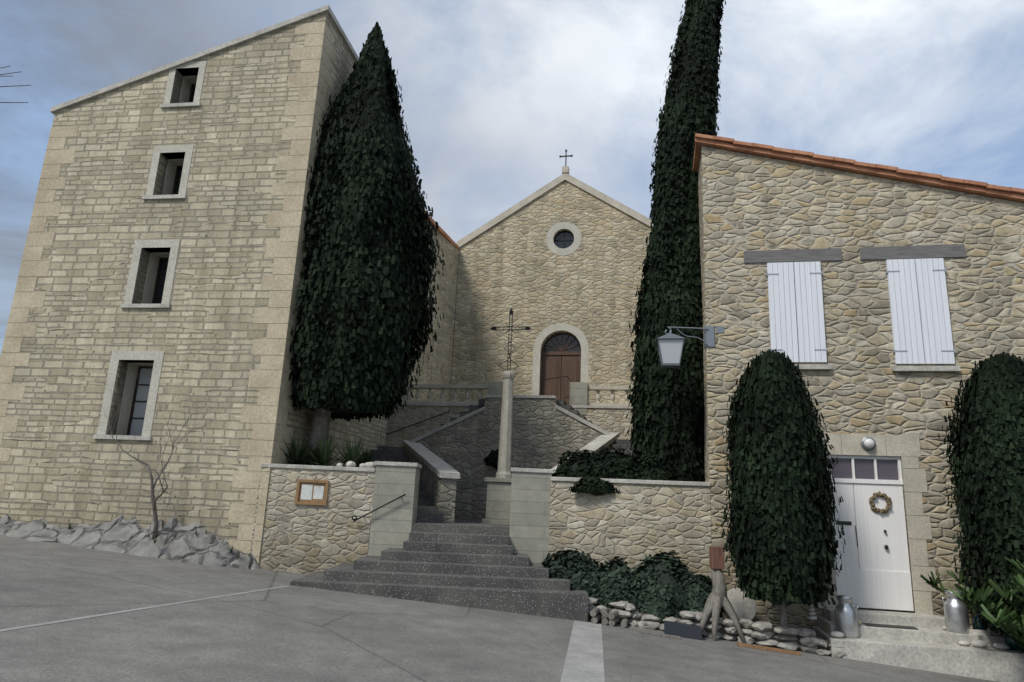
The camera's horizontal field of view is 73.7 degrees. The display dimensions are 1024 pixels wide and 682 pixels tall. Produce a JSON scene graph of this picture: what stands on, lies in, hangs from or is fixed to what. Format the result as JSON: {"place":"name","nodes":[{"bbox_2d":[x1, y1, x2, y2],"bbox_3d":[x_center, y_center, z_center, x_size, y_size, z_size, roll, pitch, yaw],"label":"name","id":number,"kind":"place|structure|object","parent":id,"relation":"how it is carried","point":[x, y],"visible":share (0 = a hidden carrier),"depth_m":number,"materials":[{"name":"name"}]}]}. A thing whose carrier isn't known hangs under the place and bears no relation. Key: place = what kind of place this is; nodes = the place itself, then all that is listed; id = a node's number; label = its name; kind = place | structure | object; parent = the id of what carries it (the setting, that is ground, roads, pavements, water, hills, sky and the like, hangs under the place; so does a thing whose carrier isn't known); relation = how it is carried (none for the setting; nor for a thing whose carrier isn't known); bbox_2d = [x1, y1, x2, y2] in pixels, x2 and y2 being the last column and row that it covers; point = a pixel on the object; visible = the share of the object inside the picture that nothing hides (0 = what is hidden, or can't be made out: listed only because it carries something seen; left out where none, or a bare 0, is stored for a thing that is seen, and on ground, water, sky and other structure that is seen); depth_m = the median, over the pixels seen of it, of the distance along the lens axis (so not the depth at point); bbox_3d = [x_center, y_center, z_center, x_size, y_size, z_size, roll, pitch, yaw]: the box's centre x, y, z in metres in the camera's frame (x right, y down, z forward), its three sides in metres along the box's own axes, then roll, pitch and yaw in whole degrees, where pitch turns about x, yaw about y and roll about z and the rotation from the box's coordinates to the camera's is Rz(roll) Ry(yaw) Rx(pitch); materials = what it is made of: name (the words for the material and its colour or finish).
{"place":"outdoors","nodes":[
{"label":"outdoors","id":0,"kind":"place"},
{"bbox_2d":[0,5,412,569],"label":"stone building","id":1,"kind":"structure","parent":0,"point":[166,235],"depth_m":15.41,"materials":[{"name":"beige stone"}]},
{"bbox_2d":[127,366,152,435],"bbox_3d":[-8.225,1.379,15.500,0.840,1.640,0.050,0,-14,9],"label":"tower window frame","id":2,"kind":"structure","parent":1,"relation":"in","point":[139,367],"depth_m":15.56,"materials":[{"name":"black"}]},
{"bbox_2d":[130,369,152,434],"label":"tower window glass","id":3,"kind":"structure","parent":1,"relation":"in","point":[145,376],"depth_m":15.53,"materials":[{"name":"grey"}]},
{"bbox_2d":[152,258,168,303],"bbox_3d":[-8.106,-1.331,16.151,0.720,1.340,0.050,0,-14,9],"label":"tower window frame","id":4,"kind":"structure","parent":1,"relation":"in","point":[160,259],"depth_m":16.20,"materials":[{"name":"black"}]},
{"bbox_2d":[155,260,168,303],"bbox_3d":[-8.105,-1.330,16.159,0.700,1.320,0.006,0,-14,9],"label":"tower window glass","id":5,"kind":"structure","parent":1,"relation":"in","point":[164,264],"depth_m":16.21,"materials":[{"name":"black"}]},
{"bbox_2d":[172,166,182,194],"bbox_3d":[-7.999,-3.789,16.742,0.640,1.100,0.050,0,-14,9],"label":"tower window frame","id":6,"kind":"structure","parent":1,"relation":"in","point":[178,167],"depth_m":16.80,"materials":[{"name":"black"}]},
{"bbox_2d":[175,168,182,191],"bbox_3d":[-7.998,-3.787,16.749,0.620,1.080,0.006,0,-14,9],"label":"tower window glass","id":7,"kind":"structure","parent":1,"relation":"in","point":[180,170],"depth_m":16.82,"materials":[{"name":"black"}]},
{"bbox_2d":[189,84,195,101],"bbox_3d":[-7.899,-6.072,17.290,0.600,0.980,0.050,0,-14,9],"label":"tower window frame","id":8,"kind":"structure","parent":1,"relation":"in","point":[193,85],"depth_m":17.38,"materials":[{"name":"black"}]},
{"bbox_2d":[250,467,374,573],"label":"planter wall","id":9,"kind":"structure","parent":0,"point":[303,539],"depth_m":13.80,"materials":[{"name":"beige stone"}]},
{"bbox_2d":[261,463,375,471],"bbox_3d":[-3.995,2.669,14.317,2.350,0.080,0.590,3,-14,0],"label":"wall coping","id":10,"kind":"object","parent":9,"relation":"on","point":[318,467],"visible":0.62,"depth_m":14.03,"materials":[{"name":"grey stone"}]},
{"bbox_2d":[0,535,996,681],"bbox_3d":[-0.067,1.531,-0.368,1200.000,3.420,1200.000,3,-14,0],"label":"pavement","id":11,"kind":"structure","parent":0,"point":[290,633],"depth_m":8.40,"materials":[{"name":"grey concrete"}]},
{"bbox_2d":[0,586,287,631],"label":"paving joint","id":12,"kind":"object","parent":11,"relation":"on","point":[7,629],"visible":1,"depth_m":7.91,"materials":[{"name":"concrete"}]},
{"bbox_2d":[368,465,419,555],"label":"pillar","id":13,"kind":"structure","parent":11,"relation":"on","point":[391,524],"depth_m":13.88,"materials":[{"name":"stone"}]},
{"bbox_2d":[351,494,405,521],"bbox_3d":[-2.692,3.374,13.822,1.057,0.595,0.111,3,-14,0],"label":"handrail","id":14,"kind":"object","parent":13,"relation":"attached to","point":[354,519],"visible":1,"depth_m":13.76,"materials":[{"name":"black metal"}]},
{"bbox_2d":[374,461,421,468],"bbox_3d":[-2.392,2.618,14.413,0.890,0.080,0.760,3,-14,0],"label":"pillar cap","id":15,"kind":"object","parent":13,"relation":"on","point":[417,465],"visible":0.84,"depth_m":14.04,"materials":[{"name":"grey stone"}]},
{"bbox_2d":[368,518,509,549],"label":"landing","id":16,"kind":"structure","parent":11,"relation":"on","point":[466,526],"depth_m":13.80,"materials":[{"name":"concrete"}]},
{"bbox_2d":[290,571,588,621],"bbox_3d":[-1.281,4.916,12.717,5.150,0.854,2.150,3,-14,0],"label":"step","id":17,"kind":"object","parent":11,"relation":"on","point":[571,605],"visible":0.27,"depth_m":11.74,"materials":[{"name":"concrete"}]},
{"bbox_2d":[322,563,569,590],"bbox_3d":[-1.188,4.867,12.889,4.390,1.002,1.840,3,-14,0],"label":"step","id":18,"kind":"object","parent":17,"relation":"on","point":[344,572],"visible":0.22,"depth_m":12.10,"materials":[{"name":"concrete"}]},
{"bbox_2d":[353,555,548,577],"bbox_3d":[-1.136,4.813,13.062,3.570,1.146,1.530,3,-14,0],"label":"step","id":19,"kind":"object","parent":18,"relation":"on","point":[376,563],"visible":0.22,"depth_m":12.44,"materials":[{"name":"concrete"}]},
{"bbox_2d":[380,548,528,565],"bbox_3d":[-1.099,4.759,13.235,2.780,1.289,1.220,3,-14,0],"label":"step","id":20,"kind":"object","parent":19,"relation":"on","point":[400,554],"visible":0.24,"depth_m":12.78,"materials":[{"name":"concrete"}]},
{"bbox_2d":[403,540,512,554],"bbox_3d":[-1.071,4.707,13.407,2.110,1.436,0.910,3,-14,0],"label":"step","id":21,"kind":"object","parent":20,"relation":"on","point":[408,545],"visible":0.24,"depth_m":13.12,"materials":[{"name":"concrete"}]},
{"bbox_2d":[409,532,509,544],"bbox_3d":[-1.074,4.662,13.577,1.980,1.601,0.600,3,-14,0],"label":"step","id":22,"kind":"object","parent":21,"relation":"on","point":[460,538],"visible":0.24,"depth_m":13.45,"materials":[{"name":"concrete"}]},
{"bbox_2d":[509,472,551,562],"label":"pillar","id":23,"kind":"structure","parent":11,"relation":"on","point":[529,514],"depth_m":13.87,"materials":[{"name":"stone"}]},
{"bbox_2d":[510,468,553,473],"bbox_3d":[0.410,2.750,14.411,0.880,0.080,0.760,3,-14,0],"label":"pillar cap","id":24,"kind":"object","parent":23,"relation":"on","point":[531,470],"visible":0.86,"depth_m":14.04,"materials":[{"name":"grey stone"}]},
{"bbox_2d":[542,549,603,597],"bbox_3d":[1.171,4.494,12.749,1.534,1.168,1.146,3,-14,0],"label":"lavender bush","id":25,"kind":"object","parent":11,"relation":"on","point":[585,576],"depth_m":12.52,"materials":[{"name":"green plant"}]},
{"bbox_2d":[560,620,604,681],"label":"white paving strip","id":26,"kind":"object","parent":11,"relation":"on","point":[584,660],"visible":1,"depth_m":8.62,"materials":[{"name":"stone"}]},
{"bbox_2d":[590,607,628,627],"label":"rocks","id":27,"kind":"object","parent":11,"relation":"on","point":[596,616],"visible":1,"depth_m":11.58,"materials":[{"name":"grey stone"}]},
{"bbox_2d":[593,556,639,611],"bbox_3d":[1.960,4.570,12.661,1.184,1.113,1.185,3,-14,0],"label":"lavender bush","id":28,"kind":"object","parent":11,"relation":"on","point":[614,585],"depth_m":12.28,"materials":[{"name":"green plant"}]},
{"bbox_2d":[627,550,689,622],"bbox_3d":[2.725,4.565,12.435,1.598,1.467,1.156,3,-14,0],"label":"lavender bush","id":29,"kind":"object","parent":11,"relation":"on","point":[653,596],"depth_m":12.13,"materials":[{"name":"green plant"}]},
{"bbox_2d":[639,630,680,638],"bbox_3d":[2.399,4.765,11.074,0.650,0.080,0.130,0,-14,12],"label":"plank","id":30,"kind":"object","parent":11,"relation":"on","point":[660,634],"visible":1,"depth_m":11.03,"materials":[{"name":"beige wood"}]},
{"bbox_2d":[664,620,701,639],"bbox_3d":[2.849,4.825,11.397,0.600,0.232,0.350,0,-14,12],"label":"slate sheet","id":31,"kind":"object","parent":11,"relation":"on","point":[691,631],"visible":0.93,"depth_m":11.24,"materials":[{"name":"grey stone"}]},
{"bbox_2d":[360,133,1023,681],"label":"stone wall","id":32,"kind":"structure","parent":11,"relation":"on","point":[882,305],"depth_m":13.90,"materials":[{"name":"beige stone"}]},
{"bbox_2d":[66,362,215,539],"bbox_3d":[-7.351,2.054,13.878,3.463,3.829,2.562,-4,-15,25],"label":"bare fig tree","id":33,"kind":"object","parent":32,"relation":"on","point":[154,499],"visible":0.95,"depth_m":13.67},
{"bbox_2d":[483,449,498,469],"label":"caper bush","id":34,"kind":"object","parent":32,"relation":"attached to","point":[490,460],"depth_m":19.92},
{"bbox_2d":[541,351,580,404],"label":"church door leaves","id":35,"kind":"structure","parent":32,"relation":"in","point":[551,360],"depth_m":26.84,"materials":[{"name":"brown wood"}]},
{"bbox_2d":[552,449,607,477],"bbox_3d":[1.456,2.817,14.642,1.350,0.977,1.184,3,-14,0],"label":"wall top bush","id":36,"kind":"object","parent":32,"relation":"on","point":[562,470],"depth_m":14.37,"materials":[{"name":"green plant"}]},
{"bbox_2d":[568,476,620,495],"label":"trailing plant","id":37,"kind":"object","parent":32,"relation":"hanging from","point":[583,485],"depth_m":13.68,"materials":[{"name":"green plant"}]},
{"bbox_2d":[589,446,640,479],"bbox_3d":[2.204,2.774,14.587,1.322,1.060,1.175,3,-14,0],"label":"wall top bush","id":38,"kind":"object","parent":32,"relation":"on","point":[605,468],"depth_m":14.22,"materials":[{"name":"green plant"}]},
{"bbox_2d":[634,450,676,480],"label":"wall top bush","id":39,"kind":"object","parent":32,"relation":"on","point":[661,472],"depth_m":14.25,"materials":[{"name":"green plant"}]},
{"bbox_2d":[625,0,725,481],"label":"cypress tree","id":40,"kind":"object","parent":32,"relation":"on","point":[679,445],"depth_m":15.81,"materials":[{"name":"green plant"}]},
{"bbox_2d":[833,595,858,637],"bbox_3d":[5.660,4.653,11.565,0.347,0.660,0.347,-7,-17,36],"label":"milk can","id":41,"kind":"object","parent":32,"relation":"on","point":[846,619],"visible":0.91,"depth_m":11.44,"materials":[{"name":"metal"}]},
{"bbox_2d":[828,455,913,610],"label":"house door leaves","id":42,"kind":"structure","parent":32,"relation":"in","point":[877,577],"depth_m":12.63,"materials":[{"name":"white paint"}]},
{"bbox_2d":[830,609,1009,649],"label":"pebbles","id":43,"kind":"object","parent":32,"relation":"on","point":[974,643],"visible":0.61,"depth_m":10.98,"materials":[{"name":"beige stone"}]},
{"bbox_2d":[942,590,969,633],"bbox_3d":[7.456,4.532,11.463,0.347,0.660,0.347,-7,-17,36],"label":"milk can","id":44,"kind":"object","parent":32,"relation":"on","point":[956,614],"visible":0.83,"depth_m":11.34,"materials":[{"name":"metal"}]},
{"bbox_2d":[920,554,1023,651],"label":"oleander bush","id":45,"kind":"object","parent":32,"relation":"on","point":[1006,619],"depth_m":10.45,"materials":[{"name":"green plant"}]},
{"bbox_2d":[972,614,984,629],"bbox_3d":[7.830,4.738,11.439,0.200,0.280,0.195,3,-14,0],"label":"plant pot","id":46,"kind":"object","parent":32,"relation":"on","point":[976,618],"visible":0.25,"depth_m":11.39,"materials":[{"name":"teal"}]},
{"bbox_2d":[969,629,993,646],"bbox_3d":[7.676,4.867,11.182,0.320,0.260,0.040,0,-39,12],"label":"stone slab","id":47,"kind":"object","parent":32,"relation":"on","point":[979,632],"visible":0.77,"depth_m":11.21,"materials":[{"name":"beige stone"}]},
{"bbox_2d":[1004,634,1021,649],"bbox_3d":[8.103,4.764,11.029,0.250,0.400,0.250,3,-14,0],"label":"plant pot","id":48,"kind":"object","parent":32,"relation":"on","point":[1009,641],"visible":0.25,"depth_m":10.94,"materials":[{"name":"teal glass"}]},
{"bbox_2d":[675,564,723,621],"bbox_3d":[3.256,4.658,12.362,1.131,1.167,1.330,3,-14,0],"label":"lavender bush","id":49,"kind":"object","parent":11,"relation":"on","point":[698,594],"depth_m":12.11,"materials":[{"name":"green plant"}]},
{"bbox_2d":[595,606,828,650],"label":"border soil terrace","id":50,"kind":"structure","parent":11,"relation":"on","point":[721,630],"depth_m":11.56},
{"bbox_2d":[723,588,756,620],"bbox_3d":[4.138,4.830,12.447,0.620,0.620,0.100,0,-26,12],"label":"boulder","id":51,"kind":"object","parent":50,"relation":"on","point":[745,608],"visible":0.56,"depth_m":12.39,"materials":[{"name":"white stone"}]},
{"bbox_2d":[806,604,816,619],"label":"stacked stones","id":52,"kind":"object","parent":50,"relation":"on","point":[811,613],"visible":0.9,"depth_m":11.65,"materials":[{"name":"grey stone"}]},
{"bbox_2d":[588,597,846,657],"bbox_3d":[3.076,4.866,11.705,5.108,0.716,0.648,-1,-14,15],"label":"stone border","id":53,"kind":"object","parent":11,"relation":"on","point":[762,632],"visible":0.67,"depth_m":11.45,"materials":[{"name":"stone"}]},
{"bbox_2d":[699,569,746,642],"bbox_3d":[3.554,4.537,11.810,0.941,1.180,0.917,3,-14,0],"label":"trunk","id":54,"kind":"object","parent":11,"relation":"on","point":[717,600],"visible":0.9,"depth_m":11.61,"materials":[{"name":"wood"}]},
{"bbox_2d":[709,546,724,568],"bbox_3d":[3.585,3.790,11.947,0.210,0.370,0.200,3,-14,0],"label":"wooden box","id":55,"kind":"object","parent":54,"relation":"on","point":[716,558],"depth_m":11.86,"materials":[{"name":"brown wood"}]},
{"bbox_2d":[737,642,800,655],"bbox_3d":[4.110,4.936,10.949,0.950,0.111,0.150,0,-14,12],"label":"plank","id":56,"kind":"object","parent":11,"relation":"on","point":[769,648],"visible":1,"depth_m":10.90,"materials":[{"name":"brown wood"}]},
{"bbox_2d":[721,349,845,626],"bbox_3d":[4.628,2.687,11.988,2.007,5.234,1.950,3,-14,0],"label":"cypress tree","id":57,"kind":"object","parent":11,"relation":"on","point":[771,390],"depth_m":11.52,"materials":[{"name":"green plant"}]},
{"bbox_2d":[938,352,1023,635],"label":"cypress tree","id":58,"kind":"object","parent":11,"relation":"on","point":[995,421],"depth_m":11.13,"materials":[{"name":"green plant"}]},
{"bbox_3d":[-4.190,4.494,17.235,2.420,2.160,6.300,2,-13,0],"label":"planter","id":59,"kind":"object","parent":11,"relation":"on","visible":0},
{"bbox_2d":[281,433,318,464],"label":"yucca plant","id":60,"kind":"object","parent":59,"relation":"on","point":[299,458],"visible":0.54,"depth_m":14.72,"materials":[{"name":"green plant"}]},
{"bbox_2d":[295,479,328,505],"bbox_3d":[-4.078,3.085,13.921,0.640,0.500,0.045,3,-14,0],"label":"notice board frame","id":61,"kind":"object","parent":59,"relation":"attached to","point":[312,501],"visible":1,"depth_m":13.91,"materials":[{"name":"brown wood"}]},
{"bbox_2d":[301,484,323,499],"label":"paper notices","id":62,"kind":"object","parent":61,"relation":"in","point":[306,492],"visible":1,"depth_m":13.93,"materials":[{"name":"white paper"}]},
{"bbox_2d":[304,442,336,464],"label":"yucca plant","id":63,"kind":"object","parent":59,"relation":"on","point":[317,449],"visible":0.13,"depth_m":15.10,"materials":[{"name":"green plant"}]},
{"bbox_2d":[290,428,357,479],"bbox_3d":[-4.105,2.459,14.723,1.787,1.318,1.838,14,-18,-40],"label":"yucca plant","id":64,"kind":"object","parent":59,"relation":"on","point":[324,456],"visible":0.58,"depth_m":14.58,"materials":[{"name":"green plant"}]},
{"bbox_2d":[329,437,374,470],"bbox_3d":[-3.424,2.584,14.852,1.516,1.060,1.576,7,-14,-19],"label":"yucca plant","id":65,"kind":"object","parent":59,"relation":"on","point":[351,455],"visible":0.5,"depth_m":14.78,"materials":[{"name":"green plant"}]},
{"bbox_2d":[336,461,375,467],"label":"white stones","id":66,"kind":"object","parent":59,"relation":"on","point":[362,465],"visible":0.8,"depth_m":14.25,"materials":[{"name":"white stone"}]},
{"bbox_2d":[287,21,444,464],"bbox_3d":[-3.626,-2.670,16.648,4.140,11.870,3.751,3,-14,0],"label":"cypress tree","id":67,"kind":"object","parent":59,"relation":"on","point":[367,225],"depth_m":15.37,"materials":[{"name":"green plant"}]},
{"bbox_2d":[357,447,381,467],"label":"yucca plant","id":68,"kind":"object","parent":59,"relation":"on","point":[367,458],"visible":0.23,"depth_m":15.14,"materials":[{"name":"green plant"}]},
{"bbox_2d":[0,0,1023,354],"label":"sky","id":69,"kind":"structure","parent":0,"point":[493,92],"materials":[{"name":"blue"}]},
{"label":"bare tree","id":70,"kind":"object","parent":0,"visible":0},
{"bbox_2d":[0,66,30,102],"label":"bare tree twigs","id":71,"kind":"object","parent":70,"relation":"attached to","point":[12,86],"visible":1,"depth_m":6.94,"materials":[{"name":"grey plant"}]}
]}

